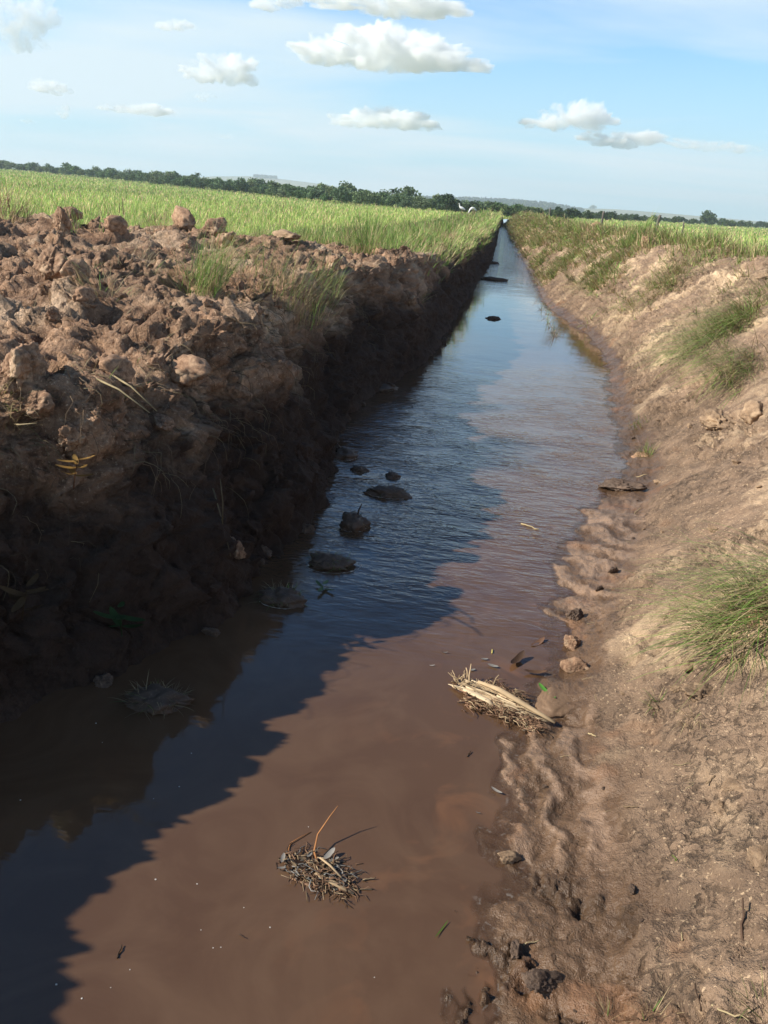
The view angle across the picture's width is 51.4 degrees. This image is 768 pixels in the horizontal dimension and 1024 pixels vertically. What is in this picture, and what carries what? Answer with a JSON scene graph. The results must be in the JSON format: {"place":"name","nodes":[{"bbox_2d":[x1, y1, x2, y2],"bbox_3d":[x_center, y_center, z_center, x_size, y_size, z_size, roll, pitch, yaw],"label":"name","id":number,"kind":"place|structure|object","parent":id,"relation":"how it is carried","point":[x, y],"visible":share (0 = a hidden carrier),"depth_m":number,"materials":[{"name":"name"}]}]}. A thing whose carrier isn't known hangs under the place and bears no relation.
{"place":"outdoors","nodes":[
{"label":"outdoors","id":0,"kind":"place"},
{"bbox_2d":[0,212,503,722],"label":"bank","id":1,"kind":"structure","parent":0,"point":[164,564],"depth_m":5.07,"materials":[{"name":"soil"}]},
{"bbox_2d":[0,375,17,393],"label":"earth clod","id":2,"kind":"object","parent":1,"relation":"on","point":[12,386],"visible":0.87,"depth_m":3.86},
{"bbox_2d":[0,174,43,222],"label":"dead tussock","id":3,"kind":"object","parent":1,"relation":"on","point":[8,203],"visible":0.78,"depth_m":10.16,"materials":[{"name":"beige plant"}]},
{"bbox_2d":[0,341,47,391],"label":"earth clod","id":4,"kind":"object","parent":1,"relation":"on","point":[26,355],"visible":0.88,"depth_m":3.88,"materials":[{"name":"soil"}]},
{"bbox_2d":[0,573,48,619],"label":"broadleaf weed","id":5,"kind":"object","parent":1,"relation":"on","point":[14,595],"visible":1,"depth_m":3.61,"materials":[{"name":"brown plant"}]},
{"bbox_2d":[0,361,59,436],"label":"dead tussock","id":6,"kind":"object","parent":1,"relation":"on","point":[9,407],"visible":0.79,"depth_m":3.85,"materials":[{"name":"brown plant"}]},
{"bbox_2d":[24,387,54,418],"bbox_3d":[-1.682,-0.525,3.885,0.156,0.146,0.232,-35,32,-27],"label":"earth clod","id":7,"kind":"object","parent":1,"relation":"on","point":[42,403],"visible":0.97,"depth_m":3.85,"materials":[{"name":"soil"}]},
{"bbox_2d":[32,243,67,280],"bbox_3d":[-2.603,-1.931,6.256,0.210,0.308,0.350,-22,41,-41],"label":"earth clod","id":8,"kind":"object","parent":1,"relation":"on","point":[50,261],"visible":0.82,"depth_m":6.21,"materials":[{"name":"soil"}]},
{"bbox_2d":[43,308,61,321],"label":"earth clod","id":9,"kind":"object","parent":1,"relation":"on","point":[52,314],"visible":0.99,"depth_m":5.21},
{"bbox_2d":[53,206,71,234],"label":"earth clod","id":10,"kind":"object","parent":1,"relation":"on","point":[61,221],"visible":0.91,"depth_m":9.47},
{"bbox_2d":[57,422,87,451],"bbox_3d":[-1.524,-0.376,3.915,0.129,0.160,0.152,19,35,42],"label":"earth clod","id":11,"kind":"object","parent":1,"relation":"on","point":[71,436],"visible":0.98,"depth_m":3.87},
{"bbox_2d":[63,206,82,220],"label":"earth clod","id":12,"kind":"object","parent":1,"relation":"on","point":[75,211],"visible":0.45,"depth_m":11.01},
{"bbox_2d":[55,454,94,487],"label":"broadleaf weed","id":13,"kind":"object","parent":1,"relation":"on","point":[75,460],"visible":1,"depth_m":3.85,"materials":[{"name":"yellow plant"}]},
{"bbox_2d":[60,257,90,281],"bbox_3d":[-2.268,-1.758,5.858,0.200,0.209,0.255,-1,22,-12],"label":"earth clod","id":14,"kind":"object","parent":1,"relation":"on","point":[67,269],"visible":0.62,"depth_m":5.80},
{"bbox_2d":[72,286,95,301],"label":"earth clod","id":15,"kind":"object","parent":1,"relation":"on","point":[85,293],"visible":0.88,"depth_m":5.47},
{"bbox_2d":[54,256,150,300],"bbox_3d":[-2.049,-1.654,5.835,0.804,0.423,0.758,6,22,6],"label":"dead tussock","id":16,"kind":"object","parent":1,"relation":"on","point":[98,283],"visible":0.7,"depth_m":5.86,"materials":[{"name":"brown plant"}]},
{"bbox_2d":[93,672,113,687],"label":"earth clod","id":17,"kind":"object","parent":1,"relation":"on","point":[104,680],"visible":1,"depth_m":3.89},
{"bbox_2d":[103,215,128,234],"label":"earth clod","id":18,"kind":"object","parent":1,"relation":"on","point":[115,223],"visible":1,"depth_m":10.14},
{"bbox_2d":[97,354,135,381],"bbox_3d":[-1.460,-0.760,4.295,0.169,0.175,0.229,0,17,33],"label":"earth clod","id":19,"kind":"object","parent":1,"relation":"on","point":[110,362],"visible":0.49,"depth_m":4.25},
{"bbox_2d":[93,601,144,636],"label":"broadleaf weed","id":20,"kind":"object","parent":1,"relation":"on","point":[115,617],"visible":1,"depth_m":3.97,"materials":[{"name":"green plant"}]},
{"bbox_2d":[96,378,149,412],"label":"plant stalk","id":21,"kind":"object","parent":1,"relation":"on","point":[108,384],"visible":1,"depth_m":3.88,"materials":[{"name":"plant"}]},
{"bbox_2d":[112,375,156,410],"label":"plant stalk","id":22,"kind":"object","parent":1,"relation":"on","point":[129,385],"visible":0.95,"depth_m":4.01,"materials":[{"name":"plant"}]},
{"bbox_2d":[103,241,175,273],"bbox_3d":[-2.161,-2.129,7.012,0.828,0.475,0.842,6,22,6],"label":"dead tussock","id":23,"kind":"object","parent":1,"relation":"on","point":[141,251],"visible":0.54,"depth_m":7.10,"materials":[{"name":"brown plant"}]},
{"bbox_2d":[145,283,165,293],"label":"earth clod","id":24,"kind":"object","parent":1,"relation":"on","point":[160,289],"visible":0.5,"depth_m":6.31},
{"bbox_2d":[146,353,166,370],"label":"earth clod","id":25,"kind":"object","parent":1,"relation":"on","point":[159,359],"visible":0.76,"depth_m":4.79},
{"bbox_2d":[136,203,176,231],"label":"dead tussock","id":26,"kind":"object","parent":1,"relation":"on","point":[155,219],"visible":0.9,"depth_m":12.69,"materials":[{"name":"green plant"}]},
{"bbox_2d":[154,413,175,430],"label":"earth clod","id":27,"kind":"object","parent":1,"relation":"on","point":[163,422],"visible":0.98,"depth_m":4.49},
{"bbox_2d":[171,205,195,230],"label":"earth clod","id":28,"kind":"object","parent":1,"relation":"on","point":[185,219],"visible":0.92,"depth_m":12.71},
{"bbox_2d":[179,239,195,250],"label":"earth clod","id":29,"kind":"object","parent":1,"relation":"on","point":[188,243],"visible":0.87,"depth_m":10.16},
{"bbox_2d":[167,354,211,386],"bbox_3d":[-1.196,-0.868,4.873,0.330,0.186,0.218,24,29,19],"label":"earth clod","id":30,"kind":"object","parent":1,"relation":"on","point":[188,370],"visible":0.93,"depth_m":4.82,"materials":[{"name":"soil"}]},
{"bbox_2d":[0,266,385,599],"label":"hanging roots","id":31,"kind":"object","parent":1,"relation":"attached to","point":[236,371],"visible":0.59,"depth_m":5.06,"materials":[{"name":"plant"}]},
{"bbox_2d":[141,204,271,299],"bbox_3d":[-1.455,-2.083,6.641,1.292,1.030,1.312,6,22,6],"label":"grass tussock","id":32,"kind":"object","parent":1,"relation":"on","point":[205,290],"depth_m":6.69,"materials":[{"name":"plant"}]},
{"bbox_2d":[201,627,220,636],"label":"earth clod","id":33,"kind":"object","parent":1,"relation":"on","point":[213,632],"visible":1,"depth_m":4.38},
{"bbox_2d":[0,221,427,481],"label":"straw litter","id":34,"kind":"object","parent":1,"relation":"on","point":[158,308],"visible":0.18,"depth_m":6.37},
{"bbox_2d":[203,217,226,235],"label":"earth clod","id":35,"kind":"object","parent":1,"relation":"on","point":[212,224],"visible":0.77,"depth_m":11.96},
{"bbox_2d":[216,231,235,248],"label":"earth clod","id":36,"kind":"object","parent":1,"relation":"on","point":[228,237],"visible":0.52,"depth_m":10.93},
{"bbox_2d":[230,536,245,559],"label":"earth clod","id":37,"kind":"object","parent":1,"relation":"on","point":[239,553],"visible":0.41,"depth_m":4.80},
{"bbox_2d":[31,189,503,302],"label":"bank grass","id":38,"kind":"structure","parent":1,"relation":"on","point":[452,229],"depth_m":21.15,"materials":[{"name":"plant"}]},
{"bbox_2d":[209,217,348,334],"bbox_3d":[-0.919,-2.185,7.296,1.469,1.029,1.358,6,22,6],"label":"grass tussock","id":39,"kind":"object","parent":1,"relation":"on","point":[286,296],"depth_m":7.35,"materials":[{"name":"plant"}]},
{"bbox_2d":[272,229,301,240],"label":"earth clod","id":40,"kind":"object","parent":1,"relation":"on","point":[285,235],"visible":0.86,"depth_m":11.52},
{"bbox_2d":[302,523,314,533],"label":"earth clod","id":41,"kind":"object","parent":1,"relation":"on","point":[308,528],"visible":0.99,"depth_m":5.81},
{"bbox_2d":[289,239,361,320],"bbox_3d":[-0.665,-2.607,8.946,0.967,0.885,0.960,6,22,6],"label":"grass tussock","id":42,"kind":"object","parent":1,"relation":"on","point":[330,307],"depth_m":8.97,"materials":[{"name":"plant"}]},
{"bbox_2d":[326,255,341,270],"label":"earth clod","id":43,"kind":"object","parent":1,"relation":"on","point":[337,259],"visible":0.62,"depth_m":10.18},
{"bbox_2d":[337,200,400,254],"bbox_3d":[-0.291,-4.639,13.218,1.341,1.183,1.386,6,22,6],"label":"grass tussock","id":44,"kind":"object","parent":1,"relation":"on","point":[366,242],"depth_m":13.25,"materials":[{"name":"plant"}]},
{"bbox_2d":[371,213,415,245],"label":"grass tussock","id":45,"kind":"object","parent":1,"relation":"on","point":[388,230],"depth_m":19.00,"materials":[{"name":"plant"}]},
{"bbox_2d":[404,290,417,305],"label":"earth clod","id":46,"kind":"object","parent":1,"relation":"on","point":[412,297],"visible":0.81,"depth_m":11.94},
{"bbox_2d":[412,224,438,248],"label":"grass tussock","id":47,"kind":"object","parent":1,"relation":"on","point":[430,238],"depth_m":19.53,"materials":[{"name":"plant"}]},
{"bbox_2d":[201,176,357,190],"bbox_3d":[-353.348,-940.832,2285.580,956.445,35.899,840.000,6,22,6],"label":"hills","id":48,"kind":"structure","parent":0,"point":[280,181],"depth_m":2161.03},
{"bbox_2d":[0,226,628,1023],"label":"water","id":49,"kind":"structure","parent":0,"point":[480,434],"depth_m":3.51,"materials":[{"name":"liquid"}]},
{"bbox_2d":[108,672,194,721],"bbox_3d":[-1.083,0.889,3.782,0.428,0.176,0.346,6,22,6],"label":"stream clump","id":50,"kind":"object","parent":49,"relation":"on","point":[156,698],"visible":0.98,"depth_m":3.76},
{"bbox_2d":[250,580,311,610],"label":"stream clump","id":51,"kind":"object","parent":49,"relation":"on","point":[282,596],"visible":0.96,"depth_m":4.77,"materials":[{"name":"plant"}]},
{"bbox_2d":[276,806,372,907],"bbox_3d":[-0.222,1.268,2.895,0.302,0.121,0.389,-9,25,-31],"label":"twig tangle","id":52,"kind":"object","parent":49,"relation":"on","point":[332,880],"visible":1,"depth_m":2.89,"materials":[{"name":"brown wood"}]},
{"bbox_2d":[302,547,360,573],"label":"stream clump","id":53,"kind":"object","parent":49,"relation":"on","point":[322,560],"visible":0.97,"depth_m":5.29,"materials":[{"name":"soil"}]},
{"bbox_2d":[335,447,358,460],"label":"stream clump","id":54,"kind":"object","parent":49,"relation":"on","point":[347,454],"visible":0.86,"depth_m":7.51,"materials":[{"name":"soil"}]},
{"bbox_2d":[331,504,370,531],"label":"stream clump","id":55,"kind":"object","parent":49,"relation":"in","point":[354,521],"visible":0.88,"depth_m":5.91,"materials":[{"name":"soil"}]},
{"bbox_2d":[350,465,368,472],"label":"stream clump","id":56,"kind":"object","parent":49,"relation":"on","point":[360,468],"visible":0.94,"depth_m":7.18,"materials":[{"name":"soil"}]},
{"bbox_2d":[363,480,412,498],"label":"stream clump","id":57,"kind":"object","parent":49,"relation":"on","point":[388,492],"visible":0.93,"depth_m":6.63,"materials":[{"name":"soil"}]},
{"bbox_2d":[379,384,397,391],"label":"stream clump","id":58,"kind":"object","parent":49,"relation":"on","point":[385,387],"visible":0.41,"depth_m":10.29,"materials":[{"name":"soil"}]},
{"bbox_2d":[481,275,508,281],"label":"stream clump","id":59,"kind":"object","parent":49,"relation":"on","point":[489,278],"visible":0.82,"depth_m":26.45,"materials":[{"name":"soil"}]},
{"bbox_2d":[448,658,558,741],"bbox_3d":[0.550,0.906,3.975,0.397,0.098,0.702,-7,24,-26],"label":"driftwood bundle","id":60,"kind":"object","parent":49,"relation":"on","point":[506,700],"visible":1,"depth_m":3.93,"materials":[{"name":"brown wood"}]},
{"bbox_2d":[497,850,521,864],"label":"earth clod","id":61,"kind":"object","parent":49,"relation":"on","point":[510,856],"visible":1,"depth_m":3.01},
{"bbox_2d":[511,650,524,663],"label":"dead leaf","id":62,"kind":"object","parent":49,"relation":"on","point":[518,657],"visible":1,"depth_m":4.36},
{"bbox_2d":[535,686,571,718],"bbox_3d":[0.870,0.963,3.992,0.220,0.076,0.288,18,25,31],"label":"mud mound","id":63,"kind":"object","parent":49,"relation":"in","point":[550,706],"visible":0.82,"depth_m":3.95,"materials":[{"name":"soil"}]},
{"bbox_2d":[0,168,767,248],"bbox_3d":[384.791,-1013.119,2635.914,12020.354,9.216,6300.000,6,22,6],"label":"field","id":64,"kind":"structure","parent":0,"point":[276,202],"depth_m":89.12,"materials":[{"name":"plant"}]},
{"bbox_2d":[146,171,162,183],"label":"tree","id":65,"kind":"object","parent":64,"relation":"on","point":[155,176],"visible":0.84,"depth_m":192.88,"materials":[{"name":"green plant"}]},
{"bbox_2d":[176,177,190,187],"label":"tree","id":66,"kind":"object","parent":64,"relation":"on","point":[183,181],"visible":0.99,"depth_m":172.97,"materials":[{"name":"green plant"}]},
{"bbox_2d":[230,177,249,193],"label":"tree","id":67,"kind":"object","parent":64,"relation":"on","point":[241,183],"visible":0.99,"depth_m":155.26,"materials":[{"name":"green plant"}]},
{"bbox_2d":[306,188,320,199],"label":"tree","id":68,"kind":"object","parent":64,"relation":"on","point":[312,194],"visible":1,"depth_m":134.30,"materials":[{"name":"green plant"}]},
{"bbox_2d":[330,186,346,202],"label":"tree","id":69,"kind":"object","parent":64,"relation":"on","point":[341,191],"visible":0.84,"depth_m":128.74,"materials":[{"name":"green plant"}]},
{"bbox_2d":[338,191,353,203],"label":"tree","id":70,"kind":"object","parent":64,"relation":"on","point":[347,198],"visible":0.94,"depth_m":128.58,"materials":[{"name":"green plant"}]},
{"bbox_2d":[352,191,370,202],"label":"tree","id":71,"kind":"object","parent":64,"relation":"on","point":[364,196],"visible":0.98,"depth_m":126.58,"materials":[{"name":"green plant"}]},
{"bbox_2d":[368,193,385,204],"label":"tree","id":72,"kind":"object","parent":64,"relation":"on","point":[375,197],"visible":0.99,"depth_m":126.48,"materials":[{"name":"green plant"}]},
{"bbox_2d":[394,185,421,196],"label":"tree","id":73,"kind":"object","parent":64,"relation":"on","point":[409,191],"visible":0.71,"depth_m":149.33,"materials":[{"name":"green plant"}]},
{"bbox_2d":[253,174,583,212],"bbox_3d":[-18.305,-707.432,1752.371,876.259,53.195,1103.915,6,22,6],"label":"hill wood","id":74,"kind":"object","parent":64,"relation":"on","point":[544,205],"visible":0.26,"depth_m":1426.90,"materials":[{"name":"green plant"}]},
{"bbox_2d":[411,196,427,208],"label":"tree","id":75,"kind":"object","parent":64,"relation":"on","point":[420,201],"visible":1,"depth_m":121.50,"materials":[{"name":"green plant"}]},
{"bbox_2d":[438,193,457,211],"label":"bush","id":76,"kind":"object","parent":64,"relation":"on","point":[449,201],"visible":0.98,"depth_m":111.20,"materials":[{"name":"green plant"}]},
{"bbox_2d":[564,208,577,217],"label":"bush","id":77,"kind":"object","parent":64,"relation":"on","point":[570,212],"visible":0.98,"depth_m":137.88,"materials":[{"name":"green plant"}]},
{"bbox_2d":[582,210,597,218],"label":"bush","id":78,"kind":"object","parent":64,"relation":"on","point":[588,214],"visible":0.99,"depth_m":155.10,"materials":[{"name":"green plant"}]},
{"bbox_2d":[504,215,767,251],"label":"field grass","id":79,"kind":"structure","parent":64,"relation":"on","point":[763,232],"depth_m":121.00,"materials":[{"name":"plant"}]},
{"bbox_2d":[699,210,716,224],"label":"bush","id":80,"kind":"object","parent":64,"relation":"on","point":[706,216],"visible":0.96,"depth_m":269.22,"materials":[{"name":"green plant"}]},
{"bbox_2d":[0,0,767,221],"label":"sky","id":81,"kind":"structure","parent":0,"point":[635,105],"materials":[{"name":"blue"}]},
{"bbox_2d":[444,214,767,1023],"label":"bank","id":82,"kind":"structure","parent":0,"point":[576,844],"depth_m":3.43,"materials":[{"name":"soil"}]},
{"bbox_2d":[509,939,523,960],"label":"earth clod","id":83,"kind":"object","parent":82,"relation":"on","point":[515,950],"visible":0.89,"depth_m":2.62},
{"bbox_2d":[521,968,563,992],"bbox_3d":[0.508,1.478,2.514,0.153,0.048,0.074,14,20,-22],"label":"earth clod","id":84,"kind":"object","parent":82,"relation":"on","point":[540,980],"visible":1,"depth_m":2.50,"materials":[{"name":"soil"}]},
{"bbox_2d":[546,254,576,286],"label":"grass tussock","id":85,"kind":"object","parent":82,"relation":"on","point":[567,274],"depth_m":21.16,"materials":[{"name":"plant"}]},
{"bbox_2d":[564,635,580,650],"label":"earth clod","id":86,"kind":"object","parent":82,"relation":"on","point":[572,643],"visible":0.93,"depth_m":4.52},
{"bbox_2d":[565,608,583,620],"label":"earth clod","id":87,"kind":"object","parent":82,"relation":"on","point":[575,614],"visible":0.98,"depth_m":4.83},
{"bbox_2d":[560,656,589,672],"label":"earth clod","id":88,"kind":"object","parent":82,"relation":"on","point":[572,665],"visible":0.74,"depth_m":4.27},
{"bbox_2d":[559,260,618,293],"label":"grass tussock","id":89,"kind":"object","parent":82,"relation":"on","point":[595,274],"depth_m":19.61,"materials":[{"name":"plant"}]},
{"bbox_2d":[583,993,627,1022],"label":"grass tuft","id":90,"kind":"object","parent":82,"relation":"on","point":[600,1013],"visible":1,"depth_m":2.42,"materials":[{"name":"plant"}]},
{"bbox_2d":[598,477,646,491],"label":"earth clod","id":91,"kind":"object","parent":82,"relation":"on","point":[616,484],"visible":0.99,"depth_m":7.09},
{"bbox_2d":[604,206,659,256],"bbox_3d":[6.479,-7.212,20.797,1.531,1.577,1.573,6,22,6],"label":"grass tussock","id":92,"kind":"object","parent":82,"relation":"on","point":[636,230],"depth_m":20.67,"materials":[{"name":"plant"}]},
{"bbox_2d":[502,210,767,345],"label":"bank grass","id":93,"kind":"structure","parent":82,"relation":"on","point":[521,220],"depth_m":20.27,"materials":[{"name":"plant"}]},
{"bbox_2d":[631,442,658,457],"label":"grass tussock","id":94,"kind":"object","parent":82,"relation":"on","point":[644,453],"depth_m":8.14,"materials":[{"name":"plant"}]},
{"bbox_2d":[635,687,667,716],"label":"grass tuft","id":95,"kind":"object","parent":82,"relation":"on","point":[649,695],"visible":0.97,"depth_m":3.61,"materials":[{"name":"plant"}]},
{"bbox_2d":[622,985,683,1022],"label":"grass tuft","id":96,"kind":"object","parent":82,"relation":"on","point":[647,1008],"visible":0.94,"depth_m":2.34,"materials":[{"name":"plant"}]},
{"bbox_2d":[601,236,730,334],"bbox_3d":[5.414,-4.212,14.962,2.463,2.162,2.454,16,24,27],"label":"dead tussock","id":97,"kind":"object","parent":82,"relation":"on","point":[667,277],"visible":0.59,"depth_m":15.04,"materials":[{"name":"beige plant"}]},
{"bbox_2d":[677,657,693,671],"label":"earth clod","id":98,"kind":"object","parent":82,"relation":"on","point":[684,665],"visible":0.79,"depth_m":3.66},
{"bbox_2d":[610,516,767,710],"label":"grass tussock","id":99,"kind":"object","parent":82,"relation":"on","point":[756,615],"depth_m":3.68,"materials":[{"name":"plant"}]},
{"bbox_2d":[663,697,714,736],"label":"grass tuft","id":100,"kind":"object","parent":82,"relation":"on","point":[688,721],"visible":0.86,"depth_m":3.32,"materials":[{"name":"plant"}]},
{"bbox_2d":[678,681,712,701],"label":"earth clod","id":101,"kind":"object","parent":82,"relation":"on","point":[703,689],"visible":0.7,"depth_m":3.43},
{"bbox_2d":[626,288,766,371],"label":"grass tussock","id":102,"kind":"object","parent":82,"relation":"on","point":[738,317],"depth_m":10.11,"materials":[{"name":"plant"}]},
{"bbox_2d":[636,318,767,408],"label":"grass tussock","id":103,"kind":"object","parent":82,"relation":"on","point":[718,368],"depth_m":8.50,"materials":[{"name":"plant"}]},
{"bbox_2d":[710,800,724,815],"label":"earth clod","id":104,"kind":"object","parent":82,"relation":"on","point":[717,808],"visible":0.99,"depth_m":2.92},
{"bbox_2d":[699,408,738,431],"bbox_3d":[3.209,-0.833,7.618,0.298,0.287,0.581,23,12,-8],"label":"earth clod","id":105,"kind":"object","parent":82,"relation":"on","point":[716,419],"visible":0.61,"depth_m":7.54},
{"bbox_2d":[721,777,743,791],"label":"earth clod","id":106,"kind":"object","parent":82,"relation":"on","point":[731,784],"visible":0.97,"depth_m":2.95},
{"bbox_2d":[701,273,767,326],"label":"grass tussock","id":107,"kind":"object","parent":82,"relation":"on","point":[764,291],"depth_m":10.85,"materials":[{"name":"plant"}]},
{"bbox_2d":[740,898,744,940],"bbox_3d":[1.093,1.244,2.430,0.016,0.012,0.131,-13,43,36],"label":"stick","id":108,"kind":"object","parent":82,"relation":"on","point":[741,927],"visible":1,"depth_m":2.43,"materials":[{"name":"brown wood"}]},
{"bbox_2d":[718,966,767,1023],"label":"grass tuft","id":109,"kind":"object","parent":82,"relation":"on","point":[747,1014],"visible":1,"depth_m":2.14,"materials":[{"name":"plant"}]},
{"bbox_2d":[739,399,762,424],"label":"earth clod","id":110,"kind":"object","parent":82,"relation":"on","point":[751,411],"visible":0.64,"depth_m":7.30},
{"bbox_2d":[746,844,767,871],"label":"earth clod","id":111,"kind":"object","parent":82,"relation":"on","point":[757,857],"visible":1,"depth_m":2.59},
{"bbox_2d":[584,208,767,223],"bbox_3d":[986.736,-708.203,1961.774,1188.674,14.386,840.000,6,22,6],"label":"hills","id":112,"kind":"structure","parent":0,"point":[650,214],"depth_m":1824.93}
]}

